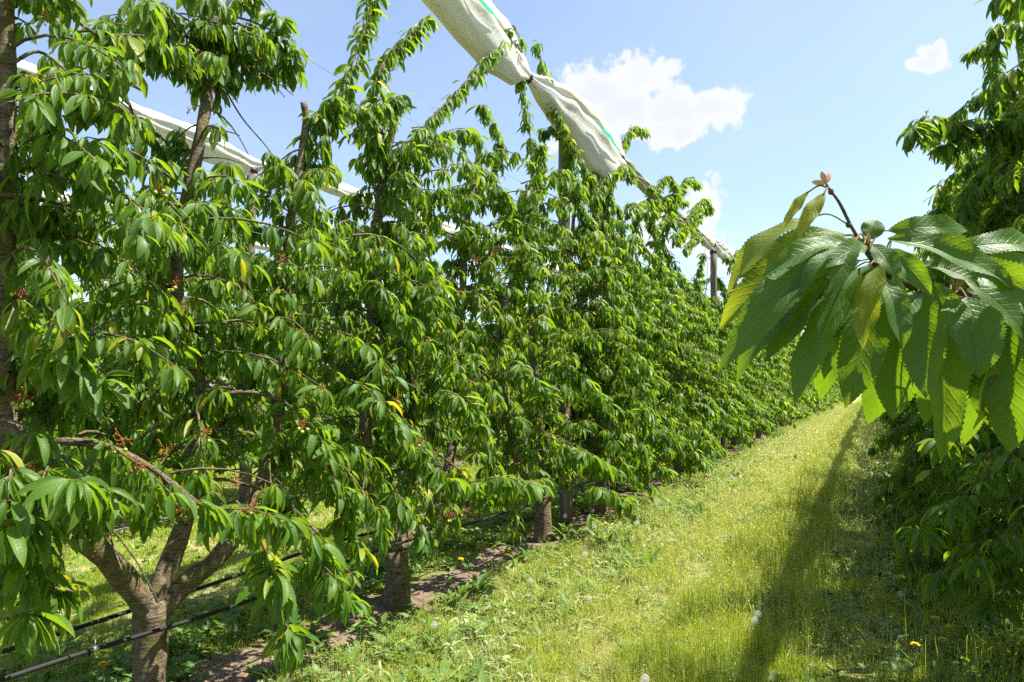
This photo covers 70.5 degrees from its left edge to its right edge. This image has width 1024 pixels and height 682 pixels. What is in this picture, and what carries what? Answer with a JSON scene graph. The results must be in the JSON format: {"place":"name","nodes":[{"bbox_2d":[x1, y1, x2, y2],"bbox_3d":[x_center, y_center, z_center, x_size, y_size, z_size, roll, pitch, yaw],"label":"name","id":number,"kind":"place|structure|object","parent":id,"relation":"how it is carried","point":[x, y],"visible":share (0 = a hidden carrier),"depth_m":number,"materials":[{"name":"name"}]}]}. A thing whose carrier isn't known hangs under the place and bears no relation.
{"place":"outdoors","nodes":[
{"label":"outdoors","id":0,"kind":"place"},
{"bbox_2d":[61,440,584,539],"bbox_3d":[10.716,2.409,28.520,0.034,0.030,59.200,-2,-4,26],"label":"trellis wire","id":1,"kind":"object","parent":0,"point":[307,494],"visible":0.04,"depth_m":4.36,"materials":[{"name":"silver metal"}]},
{"bbox_2d":[72,459,614,615],"bbox_3d":[10.720,2.742,28.497,0.038,0.031,59.200,-2,-4,26],"label":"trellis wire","id":2,"kind":"object","parent":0,"point":[229,570],"visible":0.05,"depth_m":3.79,"materials":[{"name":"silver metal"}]},
{"bbox_2d":[3,170,691,341],"bbox_3d":[10.717,0.913,28.612,0.038,0.030,59.200,-2,-4,26],"label":"trellis wire","id":3,"kind":"object","parent":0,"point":[286,240],"visible":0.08,"depth_m":4.59,"materials":[{"name":"silver metal"}]},
{"bbox_2d":[218,6,724,300],"bbox_3d":[10.716,-0.256,28.684,0.044,0.038,59.200,-2,-4,26],"label":"trellis wire","id":4,"kind":"object","parent":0,"point":[420,125],"visible":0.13,"depth_m":5.48,"materials":[{"name":"silver metal"}]},
{"bbox_2d":[0,392,1022,681],"bbox_3d":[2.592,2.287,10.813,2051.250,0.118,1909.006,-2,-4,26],"label":"ground","id":5,"kind":"structure","parent":0,"point":[492,556],"depth_m":5.38,"materials":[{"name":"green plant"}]},
{"bbox_2d":[15,241,77,437],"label":"cherry tree","id":6,"kind":"object","parent":5,"relation":"on","point":[22,253],"visible":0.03,"depth_m":7.25,"materials":[{"name":"green plant"}]},
{"bbox_2d":[97,661,106,681],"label":"dandelion flower","id":7,"kind":"object","parent":5,"relation":"on","point":[102,663],"visible":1,"depth_m":3.71,"materials":[{"name":"yellow plant"}]},
{"bbox_2d":[57,272,160,467],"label":"cherry tree","id":8,"kind":"object","parent":5,"relation":"on","point":[112,411],"visible":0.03,"depth_m":13.15,"materials":[{"name":"green plant"}]},
{"bbox_2d":[27,180,261,518],"bbox_3d":[-4.268,0.210,8.690,2.040,4.064,3.158,-2,-4,24],"label":"cherry tree","id":9,"kind":"object","parent":5,"relation":"on","point":[134,431],"visible":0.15,"depth_m":8.29,"materials":[{"name":"green plant"}]},
{"bbox_2d":[0,0,394,681],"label":"cherry tree","id":10,"kind":"object","parent":5,"relation":"on","point":[60,348],"visible":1,"depth_m":3.21,"materials":[{"name":"green plant"}]},
{"bbox_2d":[159,281,241,447],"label":"cherry tree","id":11,"kind":"object","parent":5,"relation":"on","point":[202,310],"depth_m":14.91,"materials":[{"name":"green plant"}]},
{"bbox_2d":[239,167,257,501],"bbox_3d":[-3.645,-0.017,10.024,0.171,4.871,0.172,-2,-4,26],"label":"net post","id":12,"kind":"object","parent":5,"relation":"on","point":[253,173],"visible":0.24,"depth_m":9.88,"materials":[{"name":"grey"}]},
{"bbox_2d":[17,60,558,273],"bbox_3d":[4.152,-1.529,25.976,0.348,0.441,50.032,-2,-4,26],"label":"hail net","id":13,"kind":"object","parent":12,"relation":"attached to","point":[164,125],"visible":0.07,"depth_m":9.49,"materials":[{"name":"fabric"}]},
{"bbox_2d":[214,232,358,495],"bbox_3d":[-3.269,0.310,10.644,2.070,4.106,2.684,-2,-4,25],"label":"cherry tree","id":14,"kind":"object","parent":5,"relation":"on","point":[239,244],"visible":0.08,"depth_m":10.33,"materials":[{"name":"green plant"}]},
{"bbox_2d":[214,432,505,472],"bbox_3d":[2.409,2.476,22.124,0.115,0.089,38.001,-2,-4,26],"label":"irrigation hose","id":15,"kind":"object","parent":5,"relation":"on","point":[257,466],"visible":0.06,"depth_m":9.80,"materials":[{"name":"black plastic"}]},
{"bbox_2d":[320,237,446,467],"bbox_3d":[-2.343,0.401,12.415,1.998,4.144,2.633,-2,-4,34],"label":"cherry tree","id":16,"kind":"object","parent":5,"relation":"on","point":[355,411],"depth_m":11.90,"materials":[{"name":"green plant"}]},
{"bbox_2d":[0,418,776,681],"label":"irrigation hose","id":17,"kind":"object","parent":5,"relation":"on","point":[95,648],"visible":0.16,"depth_m":3.33,"materials":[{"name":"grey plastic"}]},
{"bbox_2d":[256,0,559,611],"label":"cherry tree","id":18,"kind":"object","parent":5,"relation":"on","point":[392,326],"visible":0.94,"depth_m":5.12,"materials":[{"name":"green plant"}]},
{"bbox_2d":[0,414,828,681],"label":"dry straw","id":19,"kind":"object","parent":5,"relation":"on","point":[215,572],"visible":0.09,"depth_m":5.41,"materials":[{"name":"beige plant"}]},
{"bbox_2d":[0,409,831,681],"bbox_3d":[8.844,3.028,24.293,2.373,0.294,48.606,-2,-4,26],"label":"green weeds","id":20,"kind":"object","parent":5,"relation":"on","point":[187,665],"visible":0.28,"depth_m":4.82,"materials":[{"name":"green plant"}]},
{"bbox_2d":[430,621,437,650],"bbox_3d":[-0.471,1.783,4.372,0.044,0.186,0.044,-2,-4,24],"label":"dandelion clock","id":21,"kind":"object","parent":5,"relation":"on","point":[434,625],"visible":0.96,"depth_m":4.37,"materials":[{"name":"grey plant"}]},
{"bbox_2d":[390,278,496,467],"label":"cherry tree","id":22,"kind":"object","parent":5,"relation":"on","point":[425,421],"visible":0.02,"depth_m":14.24,"materials":[{"name":"green plant"}]},
{"bbox_2d":[425,289,525,457],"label":"cherry tree","id":23,"kind":"object","parent":5,"relation":"on","point":[506,341],"visible":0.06,"depth_m":16.45,"materials":[{"name":"green plant"}]},
{"bbox_2d":[0,402,1023,681],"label":"grass","id":24,"kind":"structure","parent":5,"relation":"on","point":[738,628],"depth_m":5.12,"materials":[{"name":"green plant"}]},
{"bbox_2d":[497,301,555,436],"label":"cherry tree","id":25,"kind":"object","parent":5,"relation":"on","point":[539,341],"visible":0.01,"depth_m":18.03,"materials":[{"name":"green plant"}]},
{"bbox_2d":[432,39,651,548],"bbox_3d":[0.807,-0.633,8.563,1.931,5.758,6.198,-2,-4,26],"label":"cherry tree","id":26,"kind":"object","parent":5,"relation":"on","point":[560,457],"visible":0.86,"depth_m":7.12,"materials":[{"name":"green plant"}]},
{"bbox_2d":[257,412,830,681],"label":"cut weeds","id":27,"kind":"object","parent":5,"relation":"on","point":[465,620],"visible":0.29,"depth_m":4.75,"materials":[{"name":"green plant"}]},
{"bbox_2d":[326,467,762,681],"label":"dandelion leaves","id":28,"kind":"object","parent":5,"relation":"on","point":[480,582],"visible":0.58,"depth_m":5.27,"materials":[{"name":"green plant"}]},
{"bbox_2d":[558,140,572,526],"bbox_3d":[0.632,-0.104,8.616,0.170,4.871,0.170,-2,-4,26],"label":"net post","id":29,"kind":"object","parent":5,"relation":"on","point":[566,504],"visible":0.09,"depth_m":8.47,"materials":[{"name":"grey"}]},
{"bbox_2d":[0,452,654,654],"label":"irrigation hose","id":30,"kind":"object","parent":29,"relation":"attached to","point":[87,624],"visible":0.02,"depth_m":3.83,"materials":[{"name":"grey plastic"}]},
{"bbox_2d":[421,0,734,265],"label":"hail net","id":31,"kind":"object","parent":29,"relation":"attached to","point":[475,29],"visible":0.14,"depth_m":7.67,"materials":[{"name":"fabric"}]},
{"bbox_2d":[511,125,686,516],"bbox_3d":[1.116,-0.119,9.214,2.040,4.825,3.158,-1,-4,18],"label":"cherry tree","id":32,"kind":"object","parent":5,"relation":"on","point":[638,415],"visible":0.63,"depth_m":8.63,"materials":[{"name":"green plant"}]},
{"bbox_2d":[641,674,649,681],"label":"dandelion clock","id":33,"kind":"object","parent":5,"relation":"on","point":[644,678],"visible":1,"depth_m":3.47,"materials":[{"name":"grey plant"}]},
{"bbox_2d":[269,404,1023,681],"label":"grass seed heads","id":34,"kind":"object","parent":5,"relation":"on","point":[820,431],"depth_m":6.21,"materials":[{"name":"green plant"}]},
{"bbox_2d":[587,164,722,492],"bbox_3d":[2.006,-0.206,11.007,2.136,5.209,4.687,-2,-4,26],"label":"cherry tree","id":35,"kind":"object","parent":5,"relation":"on","point":[652,215],"visible":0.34,"depth_m":10.99,"materials":[{"name":"green plant"}]},
{"bbox_2d":[450,427,864,681],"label":"green weeds","id":36,"kind":"object","parent":5,"relation":"on","point":[586,669],"visible":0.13,"depth_m":4.79,"materials":[{"name":"green plant"}]},
{"bbox_2d":[638,177,738,478],"bbox_3d":[3.246,-0.295,13.179,2.336,5.653,3.519,-6,-7,58],"label":"cherry tree","id":37,"kind":"object","parent":5,"relation":"on","point":[697,404],"visible":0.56,"depth_m":12.68,"materials":[{"name":"green plant"}]},
{"bbox_2d":[669,198,757,460],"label":"cherry tree","id":38,"kind":"object","parent":5,"relation":"on","point":[728,403],"visible":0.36,"depth_m":14.44,"materials":[{"name":"green plant"}]},
{"bbox_2d":[710,249,720,458],"bbox_3d":[4.533,0.362,16.177,0.170,4.871,0.172,-2,-4,26],"label":"net post","id":39,"kind":"object","parent":5,"relation":"on","point":[713,258],"visible":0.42,"depth_m":16.22,"materials":[{"name":"grey"}]},
{"bbox_2d":[685,249,770,456],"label":"cherry tree","id":40,"kind":"object","parent":5,"relation":"on","point":[743,396],"visible":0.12,"depth_m":16.33,"materials":[{"name":"green plant"}]},
{"bbox_2d":[706,276,775,447],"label":"cherry tree","id":41,"kind":"object","parent":5,"relation":"on","point":[721,286],"visible":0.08,"depth_m":18.59,"materials":[{"name":"green plant"}]},
{"bbox_2d":[720,290,787,437],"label":"cherry tree","id":42,"kind":"object","parent":5,"relation":"on","point":[761,393],"visible":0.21,"depth_m":20.64,"materials":[{"name":"green plant"}]},
{"bbox_2d":[751,616,758,648],"bbox_3d":[1.426,1.730,4.251,0.044,0.226,0.044,2,-4,-31],"label":"dandelion clock","id":43,"kind":"object","parent":5,"relation":"on","point":[754,619],"visible":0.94,"depth_m":4.25,"materials":[{"name":"grey plant"}]},
{"bbox_2d":[754,610,761,644],"bbox_3d":[1.460,1.722,4.297,0.044,0.247,0.044,3,-5,-41],"label":"dandelion clock","id":44,"kind":"object","parent":5,"relation":"on","point":[756,612],"visible":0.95,"depth_m":4.29,"materials":[{"name":"grey plant"}]},
{"bbox_2d":[598,443,940,681],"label":"dandelion leaves","id":45,"kind":"object","parent":5,"relation":"on","point":[832,596],"visible":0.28,"depth_m":5.86,"materials":[{"name":"green plant"}]},
{"bbox_2d":[743,346,800,433],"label":"cherry tree","id":46,"kind":"object","parent":5,"relation":"on","point":[779,367],"visible":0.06,"depth_m":24.63,"materials":[{"name":"green plant"}]},
{"bbox_2d":[749,345,797,438],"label":"cherry tree","id":47,"kind":"object","parent":5,"relation":"on","point":[771,370],"visible":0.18,"depth_m":22.15,"materials":[{"name":"green plant"}]},
{"bbox_2d":[769,349,806,426],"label":"cherry tree","id":48,"kind":"object","parent":5,"relation":"on","point":[800,416],"visible":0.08,"depth_m":26.13,"materials":[{"name":"green plant"}]},
{"bbox_2d":[775,347,811,426],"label":"cherry tree","id":49,"kind":"object","parent":5,"relation":"on","point":[804,399],"visible":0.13,"depth_m":27.85,"materials":[{"name":"green plant"}]},
{"bbox_2d":[776,337,815,424],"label":"cherry tree","id":50,"kind":"object","parent":5,"relation":"on","point":[792,344],"visible":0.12,"depth_m":29.90,"materials":[{"name":"green plant"}]},
{"bbox_2d":[789,327,814,415],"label":"cherry tree","id":51,"kind":"object","parent":5,"relation":"on","point":[807,404],"visible":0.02,"depth_m":31.49,"materials":[{"name":"green plant"}]},
{"bbox_2d":[795,326,821,419],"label":"cherry tree","id":52,"kind":"object","parent":5,"relation":"on","point":[816,398],"visible":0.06,"depth_m":34.19,"materials":[{"name":"green plant"}]},
{"bbox_2d":[797,330,822,415],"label":"cherry tree","id":53,"kind":"object","parent":5,"relation":"on","point":[816,395],"visible":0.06,"depth_m":35.65,"materials":[{"name":"green plant"}]},
{"bbox_2d":[801,336,826,410],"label":"cherry tree","id":54,"kind":"object","parent":5,"relation":"on","point":[823,406],"depth_m":36.89,"materials":[{"name":"green plant"}]},
{"bbox_2d":[801,335,828,412],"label":"cherry tree","id":55,"kind":"object","parent":5,"relation":"on","point":[823,397],"visible":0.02,"depth_m":39.84,"materials":[{"name":"green plant"}]},
{"bbox_2d":[815,391,833,411],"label":"cherry tree","id":56,"kind":"object","parent":5,"relation":"on","point":[829,399],"visible":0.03,"depth_m":43.65,"materials":[{"name":"green plant"}]},
{"bbox_2d":[817,391,835,410],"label":"cherry tree","id":57,"kind":"object","parent":5,"relation":"on","point":[830,392],"visible":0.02,"depth_m":45.65,"materials":[{"name":"green plant"}]},
{"bbox_2d":[830,386,839,402],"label":"cherry tree","id":58,"kind":"object","parent":5,"relation":"on","point":[832,388],"visible":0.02,"depth_m":51.33,"materials":[{"name":"green plant"}]},
{"bbox_2d":[828,378,841,404],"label":"cherry tree","id":59,"kind":"object","parent":5,"relation":"on","point":[839,391],"visible":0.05,"depth_m":57.08,"materials":[{"name":"green plant"}]},
{"bbox_2d":[833,376,840,399],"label":"cherry tree","id":60,"kind":"object","parent":5,"relation":"on","point":[836,384],"visible":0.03,"depth_m":55.13,"materials":[{"name":"green plant"}]},
{"bbox_2d":[754,418,1023,681],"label":"green weeds","id":61,"kind":"object","parent":5,"relation":"on","point":[876,625],"visible":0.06,"depth_m":4.84,"materials":[{"name":"green plant"}]},
{"bbox_2d":[897,591,903,614],"bbox_3d":[2.721,1.863,5.075,0.044,0.226,0.044,1,-4,-17],"label":"dandelion clock","id":62,"kind":"object","parent":5,"relation":"on","point":[900,599],"visible":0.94,"depth_m":5.07,"materials":[{"name":"grey plant"}]},
{"bbox_2d":[868,213,950,483],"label":"cherry tree","id":63,"kind":"object","parent":5,"relation":"on","point":[871,452],"depth_m":11.27,"materials":[{"name":"green plant"}]},
{"bbox_2d":[911,642,918,673],"bbox_3d":[2.225,1.773,3.996,0.056,0.221,0.056,-3,-5,44],"label":"dandelion flower","id":64,"kind":"object","parent":5,"relation":"on","point":[915,644],"visible":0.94,"depth_m":4.00,"materials":[{"name":"yellow plant"}]},
{"bbox_2d":[901,256,932,421],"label":"cherry tree","id":65,"kind":"object","parent":5,"relation":"on","point":[910,411],"depth_m":13.08,"materials":[{"name":"green plant"}]},
{"bbox_2d":[878,148,986,499],"bbox_3d":[6.401,-0.015,9.612,2.888,5.691,3.180,-2,-4,27],"label":"cherry tree","id":66,"kind":"object","parent":5,"relation":"on","point":[885,416],"visible":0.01,"depth_m":9.62,"materials":[{"name":"green plant"}]},
{"bbox_2d":[931,615,939,658],"bbox_3d":[2.544,1.784,4.352,0.056,0.262,0.056,1,-4,-11],"label":"dandelion flower","id":67,"kind":"object","parent":5,"relation":"on","point":[935,618],"visible":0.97,"depth_m":4.35,"materials":[{"name":"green plant"}]},
{"bbox_2d":[858,98,1022,535],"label":"cherry tree","id":68,"kind":"object","parent":5,"relation":"on","point":[901,482],"visible":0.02,"depth_m":7.61,"materials":[{"name":"green plant"}]},
{"bbox_2d":[939,636,947,668],"bbox_3d":[2.439,1.789,4.100,0.056,0.221,0.056,-1,-4,12],"label":"dandelion flower","id":69,"kind":"object","parent":5,"relation":"on","point":[942,639],"visible":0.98,"depth_m":4.10,"materials":[{"name":"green plant"}]},
{"bbox_2d":[867,469,1023,681],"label":"dandelion leaves","id":70,"kind":"object","parent":5,"relation":"on","point":[889,660],"visible":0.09,"depth_m":4.53,"materials":[{"name":"green plant"}]},
{"bbox_2d":[875,10,1023,628],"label":"cherry tree","id":71,"kind":"object","parent":5,"relation":"on","point":[1012,104],"visible":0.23,"depth_m":6.17,"materials":[{"name":"green plant"}]},
{"bbox_2d":[892,421,1023,631],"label":"cherry tree","id":72,"kind":"object","parent":5,"relation":"on","point":[997,526],"visible":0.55,"depth_m":3.61,"materials":[{"name":"green plant"}]},
{"bbox_2d":[896,0,1023,598],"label":"cherry tree","id":73,"kind":"object","parent":5,"relation":"on","point":[999,177],"visible":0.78,"depth_m":4.96,"materials":[{"name":"green plant"}]},
{"bbox_2d":[718,171,1023,459],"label":"cherry branch","id":74,"kind":"object","parent":73,"relation":"attached to","point":[878,337],"visible":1,"depth_m":0.87,"materials":[{"name":"green plant"}]},
{"bbox_3d":[-7.791,0.106,12.013,0.169,4.871,0.170,-2,-4,26],"label":"net post","id":75,"kind":"object","parent":5,"relation":"on","visible":0},
{"bbox_2d":[42,192,536,308],"bbox_3d":[0.706,-1.400,29.356,0.331,0.306,47.028,-2,-4,26],"label":"hail net","id":76,"kind":"object","parent":75,"relation":"attached to","point":[259,247],"visible":0.01,"depth_m":16.17,"materials":[{"name":"fabric"}]},
{"bbox_2d":[15,0,1017,385],"label":"sky","id":77,"kind":"structure","parent":0,"point":[750,100],"materials":[{"name":"blue"}]}
]}

